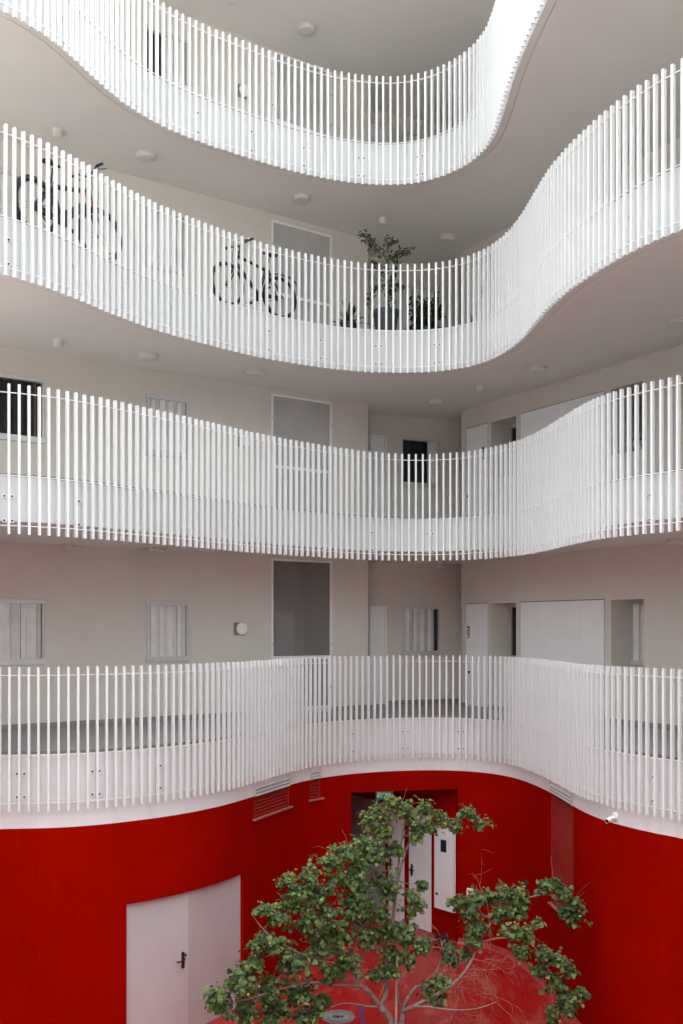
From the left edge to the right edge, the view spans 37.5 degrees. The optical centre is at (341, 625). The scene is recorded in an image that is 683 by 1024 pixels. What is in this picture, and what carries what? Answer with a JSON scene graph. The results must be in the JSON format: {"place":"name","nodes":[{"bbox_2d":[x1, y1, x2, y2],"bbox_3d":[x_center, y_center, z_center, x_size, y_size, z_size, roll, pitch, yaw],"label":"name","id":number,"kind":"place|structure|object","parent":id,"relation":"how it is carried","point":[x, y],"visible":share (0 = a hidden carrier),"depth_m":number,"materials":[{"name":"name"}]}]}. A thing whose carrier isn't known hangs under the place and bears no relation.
{"place":"outdoors","nodes":[
{"label":"outdoors","id":0,"kind":"place"},
{"bbox_2d":[206,911,570,1023],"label":"courtyard floor","id":1,"kind":"structure","parent":0,"point":[529,1000],"depth_m":16.12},
{"bbox_2d":[322,1010,354,1023],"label":"drain cover","id":2,"kind":"object","parent":1,"relation":"on","point":[338,1016],"visible":0.95,"depth_m":15.09,"materials":[{"name":"metal"}]},
{"bbox_2d":[0,770,682,1023],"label":"red wall","id":3,"kind":"structure","parent":1,"relation":"on","point":[68,895],"depth_m":13.92,"materials":[{"name":"paint"}]},
{"bbox_2d":[127,875,239,1023],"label":"double door","id":4,"kind":"structure","parent":3,"relation":"attached to","point":[183,949],"depth_m":14.41,"materials":[{"name":"paint"}]},
{"bbox_2d":[127,892,187,1023],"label":"door leaf","id":5,"kind":"structure","parent":4,"relation":"in","point":[157,929],"depth_m":14.16,"materials":[{"name":"paint"}]},
{"bbox_2d":[188,875,239,1023],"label":"door leaf","id":6,"kind":"structure","parent":4,"relation":"in","point":[213,910],"depth_m":14.91,"materials":[{"name":"paint"}]},
{"bbox_2d":[253,772,292,820],"bbox_3d":[-1.138,2.760,16.366,0.124,0.599,1.313,0,0,24],"label":"louvre vent","id":7,"kind":"object","parent":3,"relation":"attached to","point":[268,796],"visible":0.99,"depth_m":16.36,"materials":[{"name":"red metal"}]},
{"bbox_2d":[309,766,323,801],"bbox_3d":[-0.464,2.756,17.604,0.126,0.589,0.370,0,0,39],"label":"louvre vent","id":8,"kind":"object","parent":3,"relation":"attached to","point":[316,781],"visible":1,"depth_m":17.61,"materials":[{"name":"metal"}]},
{"bbox_2d":[0,702,682,838],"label":"gallery slab","id":9,"kind":"structure","parent":3,"relation":"on","point":[73,816],"depth_m":14.38,"materials":[{"name":"concrete"}]},
{"bbox_2d":[0,542,367,729],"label":"apartment wall","id":10,"kind":"structure","parent":9,"relation":"on","point":[83,607],"depth_m":17.58,"materials":[{"name":"paint"}]},
{"bbox_2d":[0,599,44,665],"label":"window","id":11,"kind":"structure","parent":10,"relation":"in","point":[21,620],"depth_m":16.23,"materials":[{"name":"metal"}]},
{"bbox_2d":[145,601,188,661],"bbox_3d":[-3.087,0.099,17.686,0.812,1.062,0.130,0,0,-35],"label":"window","id":12,"kind":"structure","parent":10,"relation":"in","point":[166,622],"depth_m":17.68,"materials":[{"name":"metal"}]},
{"bbox_2d":[0,655,682,820],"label":"railing","id":13,"kind":"object","parent":9,"relation":"attached to","point":[554,712],"visible":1,"depth_m":15.00,"materials":[{"name":"metal"}]},
{"bbox_2d":[368,560,461,704],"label":"recess wall","id":14,"kind":"structure","parent":9,"relation":"on","point":[415,609],"depth_m":21.49,"materials":[{"name":"paint"}]},
{"bbox_2d":[370,606,386,704],"bbox_3d":[0.767,0.626,21.176,0.387,2.076,0.062,0,0,-22],"label":"door","id":15,"kind":"structure","parent":14,"relation":"in","point":[378,614],"depth_m":21.16,"materials":[{"name":"white paint"}]},
{"bbox_2d":[402,606,439,655],"bbox_3d":[1.685,0.099,21.579,0.902,1.062,0.130,0,0,-22],"label":"window","id":16,"kind":"structure","parent":14,"relation":"in","point":[420,624],"depth_m":21.57,"materials":[{"name":"metal"}]},
{"bbox_2d":[461,543,682,730],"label":"apartment wall","id":17,"kind":"structure","parent":9,"relation":"on","point":[621,607],"depth_m":17.77,"materials":[{"name":"paint"}]},
{"bbox_2d":[0,468,682,564],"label":"gallery slab","id":18,"kind":"structure","parent":17,"relation":"on","point":[625,540],"depth_m":15.53,"materials":[{"name":"concrete"}]},
{"bbox_2d":[146,547,164,552],"bbox_3d":[-3.170,-1.293,17.120,0.330,0.088,0.330,0,0,0],"label":"ceiling lamp","id":19,"kind":"object","parent":18,"relation":"attached to","point":[155,549],"visible":1,"depth_m":16.99,"materials":[{"name":"white plastic"}]},
{"bbox_2d":[0,346,367,515],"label":"apartment wall","id":20,"kind":"structure","parent":18,"relation":"on","point":[327,422],"depth_m":17.72,"materials":[{"name":"paint"}]},
{"bbox_2d":[0,372,44,443],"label":"window","id":21,"kind":"structure","parent":20,"relation":"in","point":[5,378],"depth_m":16.23,"materials":[{"name":"glass"}]},
{"bbox_2d":[145,393,187,458],"bbox_3d":[-3.087,-3.504,17.686,0.812,1.062,0.130,0,0,-35],"label":"window","id":22,"kind":"structure","parent":20,"relation":"in","point":[175,405],"depth_m":17.68,"materials":[{"name":"metal"}]},
{"bbox_2d":[0,375,682,560],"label":"railing","id":23,"kind":"object","parent":18,"relation":"attached to","point":[559,503],"visible":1,"depth_m":14.74,"materials":[{"name":"metal"}]},
{"bbox_2d":[368,407,461,517],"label":"recess wall","id":24,"kind":"structure","parent":18,"relation":"on","point":[404,436],"depth_m":21.51,"materials":[{"name":"paint"}]},
{"bbox_2d":[370,435,386,516],"bbox_3d":[0.767,-2.977,21.176,0.387,2.076,0.062,0,0,-22],"label":"door","id":25,"kind":"structure","parent":24,"relation":"in","point":[378,443],"depth_m":21.16,"materials":[{"name":"white paint"}]},
{"bbox_2d":[402,436,439,487],"bbox_3d":[1.685,-3.504,21.579,0.902,1.062,0.130,0,0,-22],"label":"window","id":26,"kind":"structure","parent":24,"relation":"in","point":[412,446],"depth_m":21.60,"materials":[{"name":"glass"}]},
{"bbox_2d":[437,561,443,567],"bbox_3d":[2.060,-1.276,20.900,0.155,0.123,0.155,0,0,0],"label":"smoke detector","id":27,"kind":"object","parent":18,"relation":"attached to","point":[440,564],"visible":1,"depth_m":20.83,"materials":[{"name":"white plastic"}]},
{"bbox_2d":[462,344,682,515],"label":"apartment wall","id":28,"kind":"structure","parent":18,"relation":"on","point":[507,420],"depth_m":18.00,"materials":[{"name":"paint"}]},
{"bbox_2d":[0,165,682,420],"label":"gallery slab","id":29,"kind":"structure","parent":28,"relation":"on","point":[629,306],"depth_m":15.97,"materials":[{"name":"stone"}]},
{"bbox_2d":[53,339,63,348],"bbox_3d":[-4.410,-4.396,15.660,0.155,0.123,0.155,0,0,0],"label":"smoke detector","id":30,"kind":"object","parent":29,"relation":"attached to","point":[58,343],"visible":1,"depth_m":15.60,"materials":[{"name":"white plastic"}]},
{"bbox_2d":[16,158,121,259],"bbox_3d":[-3.763,-5.810,13.841,0.660,1.252,1.945,0,0,31],"label":"bicycle","id":31,"kind":"object","parent":29,"relation":"on","point":[18,186],"visible":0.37,"depth_m":13.57,"materials":[{"name":"black metal"}]},
{"bbox_2d":[138,352,158,360],"bbox_3d":[-3.170,-4.413,16.490,0.330,0.088,0.330,0,0,0],"label":"ceiling lamp","id":32,"kind":"object","parent":29,"relation":"attached to","point":[147,356],"visible":1,"depth_m":16.38,"materials":[{"name":"white plastic"}]},
{"bbox_2d":[0,139,367,328],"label":"apartment wall","id":33,"kind":"structure","parent":29,"relation":"on","point":[276,231],"depth_m":18.31,"materials":[{"name":"paint"}]},
{"bbox_2d":[0,168,20,219],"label":"window","id":34,"kind":"structure","parent":33,"relation":"in","point":[9,172],"depth_m":16.10,"materials":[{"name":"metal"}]},
{"bbox_2d":[145,206,188,275],"bbox_3d":[-3.087,-6.761,17.686,0.812,1.062,0.130,0,0,-35],"label":"window","id":35,"kind":"structure","parent":33,"relation":"in","point":[170,213],"depth_m":17.68,"materials":[{"name":"metal"}]},
{"bbox_2d":[0,0,682,270],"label":"gallery slab","id":36,"kind":"structure","parent":33,"relation":"on","point":[582,65],"depth_m":16.00,"materials":[{"name":"stone"}]},
{"bbox_2d":[52,127,62,138],"bbox_3d":[-4.430,-7.686,15.680,0.155,0.123,0.155,0,0,0],"label":"smoke detector","id":37,"kind":"object","parent":36,"relation":"attached to","point":[57,132],"visible":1,"depth_m":15.63,"materials":[{"name":"white plastic"}]},
{"bbox_2d":[136,149,156,161],"bbox_3d":[-3.200,-7.703,16.480,0.330,0.088,0.330,0,0,0],"label":"ceiling lamp","id":38,"kind":"object","parent":36,"relation":"attached to","point":[144,155],"visible":1,"depth_m":16.40,"materials":[{"name":"white plastic"}]},
{"bbox_2d":[68,0,367,141],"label":"apartment wall","id":39,"kind":"structure","parent":36,"relation":"on","point":[358,95],"depth_m":18.65,"materials":[{"name":"paint"}]},
{"bbox_2d":[147,25,186,90],"bbox_3d":[-3.087,-9.962,17.686,0.812,0.932,0.130,0,0,-35],"label":"window","id":40,"kind":"structure","parent":39,"relation":"in","point":[166,33],"depth_m":17.69,"materials":[{"name":"metal"}]},
{"bbox_2d":[153,0,495,126],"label":"roof slab","id":41,"kind":"structure","parent":39,"relation":"on","point":[387,39],"depth_m":18.40,"materials":[{"name":"stone"}]},
{"bbox_2d":[227,0,235,4],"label":"smoke detector","id":42,"kind":"object","parent":41,"relation":"attached to","point":[231,2],"visible":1,"depth_m":17.29,"materials":[{"name":"white plastic"}]},
{"bbox_2d":[298,22,315,35],"bbox_3d":[-0.630,-10.803,18.200,0.330,0.088,0.330,0,0,0],"label":"ceiling lamp","id":43,"kind":"object","parent":41,"relation":"attached to","point":[306,28],"visible":1,"depth_m":18.13,"materials":[{"name":"white plastic"}]},
{"bbox_2d":[0,0,545,186],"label":"railing","id":44,"kind":"object","parent":36,"relation":"attached to","point":[499,45],"visible":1,"depth_m":16.06,"materials":[{"name":"metal"}]},
{"bbox_2d":[292,193,310,203],"bbox_3d":[-0.720,-7.703,18.140,0.330,0.088,0.330,0,0,0],"label":"ceiling lamp","id":45,"kind":"object","parent":36,"relation":"attached to","point":[301,198],"visible":1,"depth_m":18.05,"materials":[{"name":"white plastic"}]},
{"bbox_2d":[378,217,386,225],"bbox_3d":[0.780,-7.686,19.090,0.155,0.123,0.155,0,0,0],"label":"smoke detector","id":46,"kind":"object","parent":36,"relation":"attached to","point":[382,221],"visible":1,"depth_m":19.04,"materials":[{"name":"white plastic"}]},
{"bbox_2d":[370,109,453,142],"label":"recess wall","id":47,"kind":"structure","parent":36,"relation":"on","point":[387,127],"depth_m":21.30,"materials":[{"name":"paint"}]},
{"bbox_2d":[370,124,386,142],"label":"door","id":48,"kind":"structure","parent":47,"relation":"in","point":[372,126],"depth_m":21.16,"materials":[{"name":"white paint"}]},
{"bbox_2d":[402,129,430,141],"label":"window","id":49,"kind":"structure","parent":47,"relation":"in","point":[408,133],"depth_m":21.46,"materials":[{"name":"glass"}]},
{"bbox_2d":[438,233,454,242],"bbox_3d":[2.090,-7.703,19.980,0.330,0.088,0.330,0,0,0],"label":"ceiling lamp","id":50,"kind":"object","parent":36,"relation":"attached to","point":[446,238],"visible":1,"depth_m":19.88,"materials":[{"name":"white plastic"}]},
{"bbox_2d":[213,237,296,317],"bbox_3d":[-1.409,-5.732,16.584,1.705,1.087,0.628,0,0,-25],"label":"bicycle","id":51,"kind":"object","parent":29,"relation":"on","point":[251,283],"visible":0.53,"depth_m":16.66,"materials":[{"name":"black metal"}]},
{"bbox_2d":[246,368,263,376],"bbox_3d":[-1.510,-4.413,17.540,0.330,0.088,0.330,0,0,0],"label":"ceiling lamp","id":52,"kind":"object","parent":29,"relation":"attached to","point":[253,372],"visible":1,"depth_m":17.43,"materials":[{"name":"white plastic"}]},
{"bbox_2d":[0,58,682,373],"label":"railing","id":53,"kind":"object","parent":29,"relation":"attached to","point":[533,252],"visible":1,"depth_m":14.33,"materials":[{"name":"metal"}]},
{"bbox_2d":[333,301,374,327],"bbox_3d":[0.079,-5.543,18.006,0.836,0.690,0.735,0,0,42],"label":"agave","id":54,"kind":"object","parent":29,"relation":"on","point":[348,320],"visible":0.54,"depth_m":17.89,"materials":[{"name":"black plant"}]},
{"bbox_2d":[357,229,416,329],"bbox_3d":[0.798,-6.194,18.150,1.113,1.991,0.479,0,0,0],"label":"potted tree","id":55,"kind":"object","parent":29,"relation":"on","point":[389,293],"visible":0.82,"depth_m":18.14,"materials":[{"name":"green plant"}]},
{"bbox_2d":[368,246,460,329],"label":"recess wall","id":56,"kind":"structure","parent":29,"relation":"on","point":[418,291],"depth_m":21.48,"materials":[{"name":"paint"}]},
{"bbox_2d":[370,279,384,329],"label":"door","id":57,"kind":"structure","parent":56,"relation":"in","point":[382,298],"depth_m":21.14,"materials":[{"name":"white paint"}]},
{"bbox_2d":[402,283,439,329],"bbox_3d":[1.685,-6.761,21.579,0.902,1.062,0.130,0,0,-22],"label":"window","id":58,"kind":"structure","parent":56,"relation":"in","point":[411,286],"depth_m":21.47,"materials":[{"name":"metal"}]},
{"bbox_2d":[409,291,446,329],"bbox_3d":[1.570,-5.678,18.646,0.744,0.960,0.459,0,0,0],"label":"bushy plant","id":59,"kind":"object","parent":29,"relation":"on","point":[425,316],"visible":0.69,"depth_m":18.56,"materials":[{"name":"green plant"}]},
{"bbox_2d":[428,399,443,405],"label":"ceiling lamp","id":60,"kind":"object","parent":29,"relation":"attached to","point":[435,402],"visible":1,"depth_m":19.76,"materials":[{"name":"white plastic"}]},
{"bbox_2d":[476,385,484,392],"bbox_3d":[2.580,-4.396,18.640,0.155,0.123,0.155,0,0,0],"label":"smoke detector","id":61,"kind":"object","parent":29,"relation":"attached to","point":[480,388],"visible":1,"depth_m":18.58,"materials":[{"name":"white plastic"}]},
{"bbox_2d":[528,364,546,372],"bbox_3d":[3.370,-4.413,17.280,0.330,0.088,0.330,0,0,0],"label":"ceiling lamp","id":62,"kind":"object","parent":29,"relation":"attached to","point":[538,368],"visible":1,"depth_m":17.17,"materials":[{"name":"white plastic"}]},
{"bbox_2d":[462,138,679,323],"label":"apartment wall","id":63,"kind":"structure","parent":29,"relation":"on","point":[484,244],"depth_m":20.03,"materials":[{"name":"paint"}]},
{"bbox_2d":[466,261,486,323],"bbox_3d":[2.766,-6.270,20.419,0.048,2.084,0.696,0,0,-30],"label":"service door","id":64,"kind":"structure","parent":63,"relation":"in","point":[471,270],"depth_m":20.41,"materials":[{"name":"white paint"}]},
{"bbox_2d":[669,316,682,327],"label":"ceiling lamp","id":65,"kind":"object","parent":29,"relation":"attached to","point":[676,322],"visible":1,"depth_m":14.52,"materials":[{"name":"white plastic"}]},
{"bbox_2d":[466,423,487,515],"bbox_3d":[2.747,-3.014,20.408,0.099,2.108,0.718,0,0,-30],"label":"service door","id":66,"kind":"structure","parent":28,"relation":"in","point":[477,436],"depth_m":20.44,"materials":[{"name":"white paint"}]},
{"bbox_2d":[509,423,515,474],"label":"window","id":67,"kind":"structure","parent":28,"relation":"in","point":[512,427],"depth_m":20.23,"materials":[{"name":"glass"}]},
{"bbox_2d":[631,390,641,450],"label":"window","id":68,"kind":"structure","parent":28,"relation":"in","point":[640,395],"depth_m":17.43,"materials":[{"name":"glass"}]},
{"bbox_2d":[667,538,682,544],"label":"ceiling lamp","id":69,"kind":"object","parent":18,"relation":"attached to","point":[676,541],"visible":1,"depth_m":15.35,"materials":[{"name":"white plastic"}]},
{"bbox_2d":[466,603,487,707],"bbox_3d":[2.747,0.589,20.408,0.099,2.108,0.718,0,0,-30],"label":"service door","id":70,"kind":"structure","parent":17,"relation":"in","point":[476,613],"depth_m":20.41,"materials":[{"name":"white paint"}]},
{"bbox_2d":[509,604,515,656],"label":"window","id":71,"kind":"structure","parent":17,"relation":"in","point":[512,607],"depth_m":20.23,"materials":[{"name":"glass"}]},
{"bbox_2d":[630,600,643,665],"bbox_3d":[5.247,0.119,17.161,0.130,1.122,0.716,0,0,-30],"label":"window","id":72,"kind":"structure","parent":17,"relation":"in","point":[637,606],"depth_m":17.37,"materials":[{"name":"metal"}]},
{"bbox_2d":[605,812,617,822],"bbox_3d":[3.632,2.588,13.581,0.194,0.137,0.113,0,0,-26],"label":"security camera","id":73,"kind":"object","parent":9,"relation":"attached to","point":[614,817],"visible":1,"depth_m":13.58,"materials":[{"name":"white paint"}]},
{"bbox_2d":[351,795,384,907],"bbox_3d":[0.524,4.708,20.729,0.056,2.320,1.164,0,0,-39],"label":"service door","id":74,"kind":"structure","parent":3,"relation":"attached to","point":[359,804],"depth_m":20.81,"materials":[{"name":"paint"}]},
{"bbox_2d":[351,795,362,887],"bbox_3d":[0.302,4.708,21.000,0.056,2.320,0.464,0,0,-39],"label":"door leaf","id":75,"kind":"structure","parent":74,"relation":"in","point":[356,801],"depth_m":20.94,"materials":[{"name":"paint"}]},
{"bbox_2d":[363,797,384,907],"bbox_3d":[0.675,4.708,20.543,0.056,2.320,0.684,0,0,-39],"label":"door leaf","id":76,"kind":"structure","parent":74,"relation":"in","point":[367,802],"depth_m":20.55,"materials":[{"name":"paint"}]},
{"bbox_2d":[376,791,392,798],"bbox_3d":[0.800,3.127,18.748,0.320,0.215,0.033,0,0,0],"label":"exit sign","id":77,"kind":"object","parent":3,"relation":"hanging from","point":[380,795],"visible":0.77,"depth_m":18.73,"materials":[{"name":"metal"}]},
{"bbox_2d":[386,807,403,921],"bbox_3d":[1.082,4.708,19.991,0.125,2.320,0.454,0,0,-39],"label":"service door","id":78,"kind":"structure","parent":3,"relation":"attached to","point":[396,835],"depth_m":19.96,"materials":[{"name":"white paint"}]},
{"bbox_2d":[389,807,403,921],"bbox_3d":[1.109,4.708,20.013,0.056,2.320,0.454,0,0,-39],"label":"door leaf","id":79,"kind":"structure","parent":78,"relation":"in","point":[398,828],"depth_m":19.96,"materials":[{"name":"white paint"}]},
{"bbox_2d":[407,807,430,931],"bbox_3d":[1.513,4.708,19.464,0.125,2.320,0.614,0,0,-39],"label":"service door","id":80,"kind":"structure","parent":3,"relation":"attached to","point":[419,868],"depth_m":19.41,"materials":[{"name":"white paint"}]},
{"bbox_2d":[409,807,430,931],"bbox_3d":[1.539,4.708,19.486,0.056,2.320,0.614,0,0,-39],"label":"door leaf","id":81,"kind":"structure","parent":80,"relation":"in","point":[419,855],"depth_m":19.41,"materials":[{"name":"white paint"}]},
{"bbox_2d":[434,828,455,912],"bbox_3d":[1.938,4.575,18.911,0.066,1.550,0.515,0,0,-39],"label":"wall cabinet","id":82,"kind":"object","parent":3,"relation":"attached to","point":[444,867],"depth_m":18.88,"materials":[{"name":"white metal"}]},
{"bbox_2d":[548,781,572,920],"bbox_3d":[3.421,3.470,15.522,0.124,1.979,1.272,0,0,-4],"label":"louvre vent","id":83,"kind":"object","parent":3,"relation":"attached to","point":[561,836],"visible":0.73,"depth_m":15.64,"materials":[{"name":"red metal"}]},
{"bbox_2d":[200,789,592,1023],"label":"courtyard tree","id":84,"kind":"object","parent":1,"relation":"on","point":[356,901],"visible":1,"depth_m":13.16,"materials":[{"name":"green plant"}]},
{"bbox_2d":[358,1005,364,1023],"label":"plastic strip","id":85,"kind":"object","parent":84,"relation":"hanging from","point":[361,1013],"visible":1,"depth_m":13.10,"materials":[{"name":"purple plastic"}]},
{"bbox_2d":[395,958,397,1023],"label":"tree stake","id":86,"kind":"object","parent":1,"relation":"on","point":[396,999],"visible":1,"depth_m":13.30,"materials":[{"name":"brown wood"}]},
{"bbox_2d":[433,933,451,947],"bbox_3d":[1.821,5.722,18.185,0.360,0.320,0.286,0,0,0],"label":"plant","id":87,"kind":"object","parent":1,"relation":"on","point":[441,936],"visible":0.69,"depth_m":18.20,"materials":[{"name":"purple plant"}]},
{"bbox_2d":[462,95,472,123],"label":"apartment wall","id":88,"kind":"structure","parent":0,"point":[467,110],"depth_m":20.67,"materials":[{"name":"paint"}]}
]}

